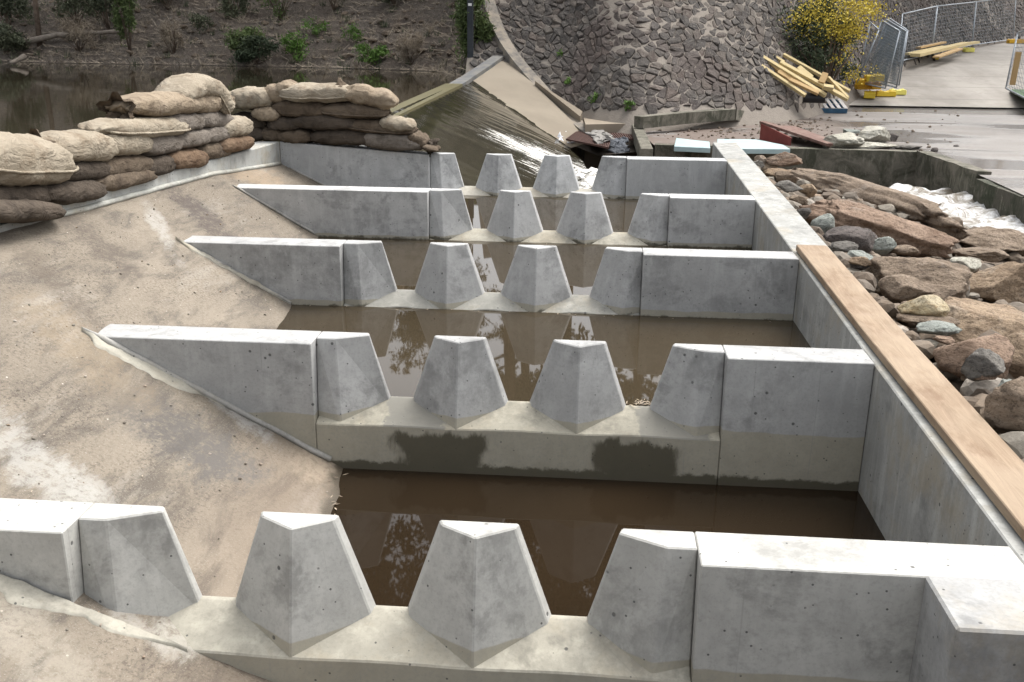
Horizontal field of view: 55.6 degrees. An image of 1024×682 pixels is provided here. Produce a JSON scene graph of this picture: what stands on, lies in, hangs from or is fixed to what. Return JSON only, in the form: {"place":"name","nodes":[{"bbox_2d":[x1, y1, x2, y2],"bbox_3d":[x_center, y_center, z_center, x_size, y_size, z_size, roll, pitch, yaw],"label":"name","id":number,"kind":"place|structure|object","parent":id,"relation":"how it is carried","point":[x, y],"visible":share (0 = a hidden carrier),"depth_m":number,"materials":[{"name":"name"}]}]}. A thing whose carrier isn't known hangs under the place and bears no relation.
{"place":"outdoors","nodes":[
{"label":"outdoors","id":0,"kind":"place"},
{"bbox_2d":[0,165,405,681],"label":"concrete slope","id":1,"kind":"structure","parent":0,"point":[114,451],"depth_m":4.64,"materials":[{"name":"concrete"}]},
{"bbox_2d":[6,175,300,657],"bbox_3d":[-1.797,-0.420,6.457,1.854,0.902,7.797,2,18,4],"label":"grit","id":2,"kind":"object","parent":1,"relation":"on","point":[124,422],"visible":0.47,"depth_m":4.83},
{"bbox_2d":[81,324,874,490],"bbox_3d":[-0.312,0.774,5.155,4.150,1.693,0.322,2,18,4],"label":"concrete baffle","id":3,"kind":"object","parent":1,"relation":"on","point":[766,416],"visible":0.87,"depth_m":4.98,"materials":[{"name":"concrete"}]},
{"bbox_2d":[175,236,798,320],"bbox_3d":[-0.299,0.148,6.949,4.430,1.757,0.276,2,18,4],"label":"concrete baffle","id":4,"kind":"object","parent":1,"relation":"on","point":[728,284],"visible":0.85,"depth_m":6.74,"materials":[{"name":"concrete"}]},
{"bbox_2d":[232,184,755,248],"bbox_3d":[-0.287,-0.471,8.741,4.711,1.811,0.235,2,18,4],"label":"concrete baffle","id":5,"kind":"object","parent":1,"relation":"on","point":[696,220],"visible":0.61,"depth_m":8.49,"materials":[{"name":"concrete"}]},
{"bbox_2d":[280,141,726,228],"bbox_3d":[-0.127,-1.137,10.530,4.701,1.957,0.235,2,18,4],"label":"concrete baffle","id":6,"kind":"object","parent":1,"relation":"on","point":[625,177],"visible":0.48,"depth_m":10.29,"materials":[{"name":"concrete"}]},
{"bbox_2d":[276,128,314,143],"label":"sandbag","id":7,"kind":"object","parent":6,"relation":"on","point":[299,135],"visible":0.81,"depth_m":10.24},
{"bbox_2d":[304,129,366,145],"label":"sandbag","id":8,"kind":"object","parent":6,"relation":"on","point":[340,137],"visible":0.7,"depth_m":10.20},
{"bbox_2d":[291,115,356,130],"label":"sandbag","id":9,"kind":"object","parent":8,"relation":"on","point":[323,122],"visible":0.69,"depth_m":10.15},
{"bbox_2d":[270,100,327,117],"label":"sandbag","id":10,"kind":"object","parent":9,"relation":"on","point":[286,108],"visible":0.73,"depth_m":10.15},
{"bbox_2d":[279,82,348,103],"bbox_3d":[-2.030,-2.609,10.214,0.830,0.216,0.434,2,18,4],"label":"sandbag","id":11,"kind":"object","parent":10,"relation":"on","point":[307,92],"visible":0.86,"depth_m":10.05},
{"bbox_2d":[364,133,421,151],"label":"sandbag","id":12,"kind":"object","parent":6,"relation":"on","point":[392,142],"visible":0.76,"depth_m":10.14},
{"bbox_2d":[348,119,418,134],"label":"sandbag","id":13,"kind":"object","parent":12,"relation":"on","point":[368,125],"visible":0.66,"depth_m":10.13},
{"bbox_2d":[319,101,391,118],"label":"sandbag","id":14,"kind":"object","parent":13,"relation":"on","point":[347,109],"visible":0.86,"depth_m":10.09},
{"bbox_2d":[335,77,398,109],"bbox_3d":[-1.534,-2.601,10.187,0.682,0.330,0.396,2,18,4],"label":"sandbag","id":15,"kind":"object","parent":14,"relation":"on","point":[369,95],"visible":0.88,"depth_m":10.04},
{"bbox_2d":[379,114,416,131],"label":"sandbag","id":16,"kind":"object","parent":12,"relation":"on","point":[394,123],"visible":0.98,"depth_m":10.07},
{"bbox_2d":[0,498,1023,681],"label":"concrete baffle","id":17,"kind":"object","parent":1,"relation":"on","point":[666,606],"visible":0.94,"depth_m":3.25,"materials":[{"name":"concrete"}]},
{"bbox_2d":[0,62,460,160],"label":"river water","id":18,"kind":"structure","parent":0,"point":[40,97],"depth_m":23.97,"materials":[{"name":"liquid"}]},
{"bbox_2d":[0,141,281,231],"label":"concrete headwall","id":19,"kind":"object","parent":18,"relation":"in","point":[261,154],"visible":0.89,"depth_m":8.05,"materials":[{"name":"concrete"}]},
{"bbox_2d":[0,198,66,222],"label":"sandbag","id":20,"kind":"object","parent":19,"relation":"on","point":[26,210],"visible":1,"depth_m":5.48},
{"bbox_2d":[0,185,50,201],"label":"sandbag","id":21,"kind":"object","parent":20,"relation":"on","point":[35,192],"visible":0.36,"depth_m":5.64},
{"bbox_2d":[0,131,79,186],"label":"sandbag","id":22,"kind":"object","parent":21,"relation":"on","point":[26,159],"visible":0.98,"depth_m":5.61,"materials":[{"name":"fabric"}]},
{"bbox_2d":[47,179,107,204],"bbox_3d":[-2.879,-0.957,6.219,0.312,0.204,0.800,2,18,4],"label":"sandbag","id":23,"kind":"object","parent":19,"relation":"on","point":[68,192],"visible":0.62,"depth_m":6.12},
{"bbox_2d":[67,161,110,180],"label":"sandbag","id":24,"kind":"object","parent":23,"relation":"on","point":[92,170],"visible":0.34,"depth_m":6.36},
{"bbox_2d":[29,129,118,161],"bbox_3d":[-2.900,-1.286,6.354,0.376,0.286,0.866,2,18,4],"label":"sandbag","id":25,"kind":"object","parent":24,"relation":"on","point":[86,146],"visible":0.58,"depth_m":6.26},
{"bbox_2d":[95,170,157,190],"bbox_3d":[-2.838,-1.167,6.931,0.313,0.172,0.983,2,18,4],"label":"sandbag","id":26,"kind":"object","parent":19,"relation":"on","point":[115,182],"visible":0.53,"depth_m":6.81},
{"bbox_2d":[104,155,153,174],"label":"sandbag","id":27,"kind":"object","parent":26,"relation":"on","point":[124,164],"visible":0.41,"depth_m":6.90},
{"bbox_2d":[106,133,153,155],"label":"sandbag","id":28,"kind":"object","parent":27,"relation":"on","point":[132,145],"visible":0.42,"depth_m":6.89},
{"bbox_2d":[148,154,175,175],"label":"sandbag","id":29,"kind":"object","parent":19,"relation":"on","point":[163,164],"visible":0.41,"depth_m":7.46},
{"bbox_2d":[139,136,183,156],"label":"sandbag","id":30,"kind":"object","parent":29,"relation":"on","point":[162,145],"visible":0.41,"depth_m":7.47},
{"bbox_2d":[78,116,190,137],"bbox_3d":[-2.812,-1.605,7.294,0.385,0.224,1.411,2,18,4],"label":"sandbag","id":31,"kind":"object","parent":30,"relation":"on","point":[151,127],"visible":0.86,"depth_m":6.99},
{"bbox_2d":[96,91,207,118],"bbox_3d":[-2.777,-1.897,7.687,0.352,0.256,1.558,2,18,4],"label":"sandbag","id":32,"kind":"object","parent":31,"relation":"on","point":[149,104],"visible":0.94,"depth_m":7.24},
{"bbox_2d":[166,147,208,168],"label":"sandbag","id":33,"kind":"object","parent":19,"relation":"on","point":[192,157],"visible":0.45,"depth_m":7.92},
{"bbox_2d":[176,128,210,148],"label":"sandbag","id":34,"kind":"object","parent":33,"relation":"on","point":[195,138],"visible":0.41,"depth_m":8.03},
{"bbox_2d":[194,142,231,159],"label":"sandbag","id":35,"kind":"object","parent":19,"relation":"on","point":[214,150],"visible":0.37,"depth_m":8.46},
{"bbox_2d":[204,126,230,142],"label":"sandbag","id":36,"kind":"object","parent":35,"relation":"on","point":[218,134],"visible":0.42,"depth_m":8.52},
{"bbox_2d":[199,111,233,127],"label":"sandbag","id":37,"kind":"object","parent":36,"relation":"on","point":[216,119],"visible":0.44,"depth_m":8.48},
{"bbox_2d":[195,95,235,113],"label":"sandbag","id":38,"kind":"object","parent":37,"relation":"on","point":[214,103],"visible":0.3,"depth_m":8.36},
{"bbox_2d":[154,73,227,98],"bbox_3d":[-2.728,-2.142,8.263,0.366,0.265,1.100,2,18,4],"label":"sandbag","id":39,"kind":"object","parent":38,"relation":"on","point":[194,85],"visible":0.62,"depth_m":8.00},
{"bbox_2d":[219,135,254,152],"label":"sandbag","id":40,"kind":"object","parent":19,"relation":"on","point":[236,144],"visible":0.54,"depth_m":8.89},
{"bbox_2d":[224,115,253,136],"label":"sandbag","id":41,"kind":"object","parent":40,"relation":"on","point":[237,126],"visible":0.52,"depth_m":8.97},
{"bbox_2d":[248,128,262,141],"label":"sandbag","id":42,"kind":"object","parent":19,"relation":"on","point":[256,134],"visible":0.24,"depth_m":10.27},
{"bbox_2d":[234,111,267,128],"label":"sandbag","id":43,"kind":"object","parent":42,"relation":"on","point":[260,124],"visible":0.3,"depth_m":10.26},
{"bbox_2d":[230,86,273,110],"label":"sandbag","id":44,"kind":"object","parent":43,"relation":"on","point":[251,98],"visible":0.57,"depth_m":10.13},
{"bbox_2d":[0,0,485,75],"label":"river bank","id":45,"kind":"structure","parent":0,"point":[437,13],"depth_m":33.23,"materials":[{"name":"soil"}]},
{"bbox_2d":[0,18,30,53],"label":"shrub","id":46,"kind":"object","parent":45,"relation":"on","point":[8,40],"visible":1,"depth_m":33.31,"materials":[{"name":"green plant"}]},
{"bbox_2d":[0,0,34,28],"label":"shrub","id":47,"kind":"object","parent":45,"relation":"on","point":[6,6],"visible":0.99,"depth_m":34.64,"materials":[{"name":"green plant"}]},
{"bbox_2d":[38,0,100,25],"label":"shrub","id":48,"kind":"object","parent":45,"relation":"on","point":[66,6],"visible":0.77,"depth_m":34.08,"materials":[{"name":"green plant"}]},
{"bbox_2d":[53,12,102,51],"bbox_3d":[-14.862,-10.497,32.963,1.806,1.336,1.418,2,18,4],"label":"shrub","id":49,"kind":"object","parent":45,"relation":"on","point":[77,31],"visible":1,"depth_m":32.97,"materials":[{"name":"brown plant"}]},
{"bbox_2d":[79,0,124,29],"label":"shrub","id":50,"kind":"object","parent":45,"relation":"on","point":[102,6],"visible":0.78,"depth_m":33.82,"materials":[{"name":"green plant"}]},
{"bbox_2d":[110,0,138,55],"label":"shrub","id":51,"kind":"object","parent":45,"relation":"on","point":[128,15],"visible":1,"depth_m":32.28,"materials":[{"name":"green plant"}]},
{"bbox_2d":[156,15,186,53],"bbox_3d":[-11.443,-10.158,32.432,1.132,1.600,0.916,2,18,4],"label":"shrub","id":52,"kind":"object","parent":45,"relation":"on","point":[165,32],"visible":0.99,"depth_m":32.45,"materials":[{"name":"brown plant"}]},
{"bbox_2d":[8,0,463,68],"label":"loose stones","id":53,"kind":"object","parent":45,"relation":"on","point":[345,55],"visible":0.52,"depth_m":32.81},
{"bbox_2d":[218,0,254,20],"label":"shrub","id":54,"kind":"object","parent":45,"relation":"on","point":[230,7],"visible":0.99,"depth_m":34.10,"materials":[{"name":"green plant"}]},
{"bbox_2d":[222,25,270,52],"bbox_3d":[-8.769,-9.910,32.045,1.675,1.192,1.205,2,18,4],"label":"shrub","id":55,"kind":"object","parent":45,"relation":"on","point":[246,31],"visible":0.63,"depth_m":31.83,"materials":[{"name":"green plant"}]},
{"bbox_2d":[229,34,280,65],"bbox_3d":[-8.501,-9.527,31.727,1.882,1.024,1.486,-5,19,-16],"label":"shrub","id":56,"kind":"object","parent":45,"relation":"on","point":[244,54],"visible":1,"depth_m":31.46,"materials":[{"name":"green plant"}]},
{"bbox_2d":[278,30,313,62],"bbox_3d":[-6.997,-9.640,31.647,1.145,1.106,0.789,2,18,4],"label":"weed clump","id":57,"kind":"object","parent":45,"relation":"on","point":[296,47],"visible":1,"depth_m":31.53,"materials":[{"name":"green plant"}]},
{"bbox_2d":[352,42,393,65],"bbox_3d":[-4.401,-9.101,30.875,1.348,0.836,0.951,2,18,4],"label":"weed clump","id":58,"kind":"object","parent":45,"relation":"on","point":[372,54],"visible":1,"depth_m":30.73,"materials":[{"name":"green plant"}]},
{"bbox_2d":[390,29,425,65],"bbox_3d":[-3.195,-9.168,30.308,1.177,1.128,0.933,2,18,4],"label":"shrub","id":59,"kind":"object","parent":45,"relation":"on","point":[416,42],"visible":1,"depth_m":30.24,"materials":[{"name":"brown plant"}]},
{"bbox_2d":[446,0,495,74],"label":"shrub","id":60,"kind":"object","parent":45,"relation":"on","point":[482,29],"visible":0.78,"depth_m":27.38,"materials":[{"name":"green plant"}]},
{"bbox_2d":[473,60,582,148],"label":"weir slope","id":61,"kind":"structure","parent":0,"point":[509,85],"depth_m":24.55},
{"bbox_2d":[390,55,503,115],"bbox_3d":[-1.469,-5.803,21.438,0.958,0.744,12.992,3,18,8],"label":"weir crest","id":62,"kind":"object","parent":61,"relation":"on","point":[470,76],"visible":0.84,"depth_m":22.29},
{"bbox_2d":[359,81,585,186],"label":"spilling water","id":63,"kind":"structure","parent":61,"relation":"on","point":[472,124],"depth_m":18.45,"materials":[{"name":"liquid"}]},
{"bbox_2d":[317,237,752,294],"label":"pool water","id":64,"kind":"structure","parent":0,"point":[493,261],"depth_m":7.90,"materials":[{"name":"liquid"}]},
{"bbox_2d":[276,305,810,405],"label":"pool water","id":65,"kind":"structure","parent":0,"point":[639,346],"depth_m":6.25,"materials":[{"name":"liquid"}]},
{"bbox_2d":[463,195,638,231],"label":"pool water","id":66,"kind":"structure","parent":0,"point":[550,210],"depth_m":9.55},
{"bbox_2d":[574,166,597,188],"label":"tailwater","id":67,"kind":"structure","parent":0,"point":[585,178],"depth_m":17.41,"materials":[{"name":"liquid"}]},
{"bbox_2d":[331,468,885,616],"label":"pool water","id":68,"kind":"structure","parent":0,"point":[571,528],"depth_m":4.65,"materials":[{"name":"liquid"}]},
{"bbox_2d":[466,0,1023,146],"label":"embankment","id":69,"kind":"structure","parent":0,"point":[755,116],"depth_m":25.40,"materials":[{"name":"stone"}]},
{"bbox_2d":[483,0,597,168],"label":"wing kerb","id":70,"kind":"structure","parent":69,"relation":"on","point":[515,59],"depth_m":26.32,"materials":[{"name":"beige concrete"}]},
{"bbox_2d":[584,108,743,166],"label":"stone kerb","id":71,"kind":"structure","parent":69,"relation":"on","point":[642,145],"depth_m":22.82,"materials":[{"name":"concrete"}]},
{"bbox_2d":[470,0,1023,113],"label":"stone pitching","id":72,"kind":"object","parent":69,"relation":"on","point":[560,25],"visible":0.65,"depth_m":25.91,"materials":[{"name":"stone"}]},
{"bbox_2d":[767,0,900,92],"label":"wattle bush","id":73,"kind":"object","parent":69,"relation":"on","point":[816,23],"visible":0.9,"depth_m":27.37,"materials":[{"name":"yellow plant"}]},
{"bbox_2d":[898,6,936,61],"bbox_3d":[15.388,-11.694,36.784,0.201,2.021,5.314,13,22,33],"label":"temporary fence","id":74,"kind":"object","parent":69,"relation":"on","point":[902,17],"visible":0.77,"depth_m":36.80,"materials":[{"name":"metal"}]},
{"bbox_2d":[973,0,1015,44],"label":"temporary fence","id":75,"kind":"object","parent":69,"relation":"on","point":[992,22],"visible":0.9,"depth_m":46.14,"materials":[{"name":"metal"}]},
{"bbox_2d":[657,109,959,151],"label":"gravel","id":76,"kind":"structure","parent":0,"point":[758,132],"depth_m":22.86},
{"bbox_2d":[645,105,1023,194],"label":"apron","id":77,"kind":"object","parent":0,"point":[991,139],"visible":0.59,"depth_m":22.94,"materials":[{"name":"concrete"}]},
{"bbox_2d":[674,138,709,152],"bbox_3d":[3.658,-3.963,19.647,0.708,0.159,1.045,4,19,11],"label":"metal cover","id":78,"kind":"object","parent":77,"relation":"on","point":[684,145],"visible":1,"depth_m":19.29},
{"bbox_2d":[717,139,789,153],"bbox_3d":[4.803,-3.972,19.741,1.433,0.140,1.619,2,18,4],"label":"metal cover","id":79,"kind":"object","parent":77,"relation":"on","point":[751,146],"visible":0.66,"depth_m":19.32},
{"bbox_2d":[759,121,832,147],"bbox_3d":[6.086,-4.428,20.707,1.156,0.385,2.812,-2,18,-8],"label":"steel trough","id":80,"kind":"object","parent":77,"relation":"on","point":[768,132],"visible":0.95,"depth_m":20.66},
{"bbox_2d":[654,143,1023,223],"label":"channel wall","id":81,"kind":"structure","parent":77,"relation":"on","point":[930,170],"depth_m":19.30,"materials":[{"name":"concrete"}]},
{"bbox_2d":[822,132,864,147],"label":"rock","id":82,"kind":"object","parent":77,"relation":"on","point":[847,140],"visible":0.88,"depth_m":19.66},
{"bbox_2d":[858,126,890,142],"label":"rock","id":83,"kind":"object","parent":77,"relation":"on","point":[878,134],"visible":0.8,"depth_m":20.63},
{"bbox_2d":[712,142,1023,681],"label":"side wall","id":84,"kind":"structure","parent":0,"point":[918,482],"depth_m":3.97,"materials":[{"name":"concrete"}]},
{"bbox_2d":[796,245,1023,540],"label":"timber plank","id":85,"kind":"object","parent":84,"relation":"on","point":[991,461],"visible":1,"depth_m":4.26,"materials":[{"name":"wood"}]},
{"bbox_2d":[864,90,875,98],"bbox_3d":[11.363,-7.837,30.823,0.340,0.220,0.620,7,19,18],"label":"plastic block","id":86,"kind":"object","parent":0,"point":[870,94],"depth_m":30.56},
{"bbox_2d":[854,82,873,89],"bbox_3d":[11.258,-8.155,31.002,0.550,0.220,0.280,-1,18,-5],"label":"plastic block","id":87,"kind":"object","parent":86,"relation":"on","point":[864,87],"depth_m":30.89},
{"bbox_2d":[861,20,899,88],"bbox_3d":[11.294,-8.862,29.921,0.572,1.987,2.044,2,18,4],"label":"temporary fence","id":88,"kind":"object","parent":87,"relation":"on","point":[897,34],"visible":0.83,"depth_m":29.79,"materials":[{"name":"metal"}]},
{"bbox_2d":[875,90,895,96],"bbox_3d":[11.943,-7.932,31.059,0.620,0.190,0.260,1,18,0],"label":"plastic block","id":89,"kind":"object","parent":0,"point":[890,93],"depth_m":30.95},
{"bbox_2d":[871,81,881,88],"bbox_3d":[11.585,-8.139,30.874,0.280,0.220,0.550,5,19,14],"label":"plastic block","id":90,"kind":"object","parent":89,"relation":"on","point":[872,87],"depth_m":30.65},
{"bbox_2d":[868,19,906,87],"bbox_3d":[11.824,-8.994,30.285,0.422,2.024,2.096,-1,18,-6],"label":"temporary fence","id":91,"kind":"object","parent":90,"relation":"on","point":[902,51],"visible":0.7,"depth_m":29.86,"materials":[{"name":"metal"}]},
{"bbox_2d":[849,43,1023,107],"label":"ramp","id":92,"kind":"structure","parent":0,"point":[977,77],"depth_m":33.10,"materials":[{"name":"concrete"}]},
{"bbox_2d":[962,47,974,51],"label":"plastic block","id":93,"kind":"object","parent":92,"relation":"on","point":[971,49],"depth_m":42.04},
{"bbox_2d":[933,1,975,53],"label":"temporary fence","id":94,"kind":"object","parent":93,"relation":"on","point":[955,21],"visible":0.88,"depth_m":41.02,"materials":[{"name":"metal"}]},
{"bbox_2d":[889,183,1023,232],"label":"white water","id":95,"kind":"structure","parent":0,"point":[966,209],"depth_m":15.54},
{"label":"ground","id":96,"kind":"structure","parent":0,"visible":0},
{"bbox_2d":[816,193,1023,434],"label":"rubble bed","id":97,"kind":"object","parent":96,"relation":"on","point":[957,384],"visible":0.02,"depth_m":5.61,"materials":[{"name":"soil"}]},
{"bbox_2d":[762,163,777,169],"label":"boulder","id":98,"kind":"object","parent":97,"relation":"on","point":[766,166],"visible":0.48,"depth_m":17.46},
{"bbox_2d":[765,152,802,166],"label":"boulder","id":99,"kind":"object","parent":98,"relation":"on","point":[784,159],"visible":0.94,"depth_m":17.36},
{"bbox_2d":[788,168,969,239],"bbox_3d":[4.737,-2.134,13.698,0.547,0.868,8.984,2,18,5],"label":"boulder","id":100,"kind":"object","parent":97,"relation":"on","point":[928,213],"visible":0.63,"depth_m":11.34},
{"bbox_2d":[758,166,1023,461],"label":"rubble","id":101,"kind":"object","parent":97,"relation":"on","point":[974,394],"visible":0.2,"depth_m":5.95,"materials":[{"name":"stone"}]},
{"bbox_2d":[822,226,874,252],"bbox_3d":[2.556,-0.761,7.365,0.411,0.224,0.322,2,18,4],"label":"boulder","id":102,"kind":"object","parent":101,"relation":"on","point":[863,239],"visible":0.75,"depth_m":7.26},
{"bbox_2d":[796,199,960,257],"bbox_3d":[3.058,-0.957,8.260,1.424,0.449,0.520,7,19,18],"label":"boulder","id":103,"kind":"object","parent":101,"relation":"on","point":[925,241],"visible":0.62,"depth_m":8.07,"materials":[{"name":"stone"}]},
{"bbox_2d":[877,274,939,302],"bbox_3d":[2.397,-0.321,5.912,0.314,0.178,0.313,-10,21,-30],"label":"boulder","id":104,"kind":"object","parent":101,"relation":"on","point":[898,288],"visible":0.96,"depth_m":5.83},
{"bbox_2d":[896,313,959,324],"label":"boulder","id":105,"kind":"object","parent":101,"relation":"on","point":[910,318],"visible":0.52,"depth_m":5.33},
{"bbox_2d":[897,295,949,316],"bbox_3d":[2.294,-0.188,5.428,0.239,0.158,0.251,-14,23,-37],"label":"boulder","id":106,"kind":"object","parent":105,"relation":"on","point":[930,305],"visible":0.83,"depth_m":5.36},
{"bbox_2d":[916,320,961,335],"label":"boulder","id":107,"kind":"object","parent":101,"relation":"on","point":[938,327],"visible":1,"depth_m":5.11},
{"bbox_2d":[933,333,1014,378],"bbox_3d":[2.287,0.077,4.720,0.388,0.206,0.275,-6,19,-20],"label":"boulder","id":108,"kind":"object","parent":101,"relation":"on","point":[951,358],"visible":0.72,"depth_m":4.69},
{"bbox_2d":[953,247,1009,262],"bbox_3d":[4.295,-0.801,8.884,0.515,0.126,0.332,-5,19,-18],"label":"boulder","id":109,"kind":"object","parent":101,"relation":"on","point":[992,255],"visible":0.88,"depth_m":8.76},
{"bbox_2d":[974,375,996,379],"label":"boulder","id":110,"kind":"object","parent":101,"relation":"on","point":[982,377],"visible":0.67,"depth_m":4.45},
{"bbox_2d":[960,348,1005,380],"bbox_3d":[2.183,0.109,4.505,0.202,0.163,0.145,5,19,14],"label":"boulder","id":111,"kind":"object","parent":110,"relation":"on","point":[979,362],"visible":0.99,"depth_m":4.46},
{"bbox_2d":[983,376,1023,431],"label":"boulder","id":112,"kind":"object","parent":101,"relation":"on","point":[1004,406],"visible":0.92,"depth_m":3.96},
{"bbox_2d":[1007,333,1023,378],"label":"boulder","id":113,"kind":"object","parent":101,"relation":"on","point":[1016,369],"visible":0.3,"depth_m":4.87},
{"bbox_2d":[865,256,971,302],"bbox_3d":[2.685,-0.382,6.414,0.620,0.346,0.675,2,18,4],"label":"boulder","id":114,"kind":"object","parent":97,"relation":"on","point":[947,278],"visible":0.52,"depth_m":6.28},
{"bbox_2d":[944,296,1023,342],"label":"boulder","id":115,"kind":"object","parent":97,"relation":"on","point":[976,318],"visible":0.45,"depth_m":5.46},
{"bbox_2d":[959,226,1023,254],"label":"boulder","id":116,"kind":"object","parent":97,"relation":"on","point":[1007,240],"visible":0.61,"depth_m":9.86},
{"bbox_2d":[969,261,1023,303],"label":"boulder","id":117,"kind":"object","parent":97,"relation":"on","point":[1004,281],"visible":0.71,"depth_m":7.13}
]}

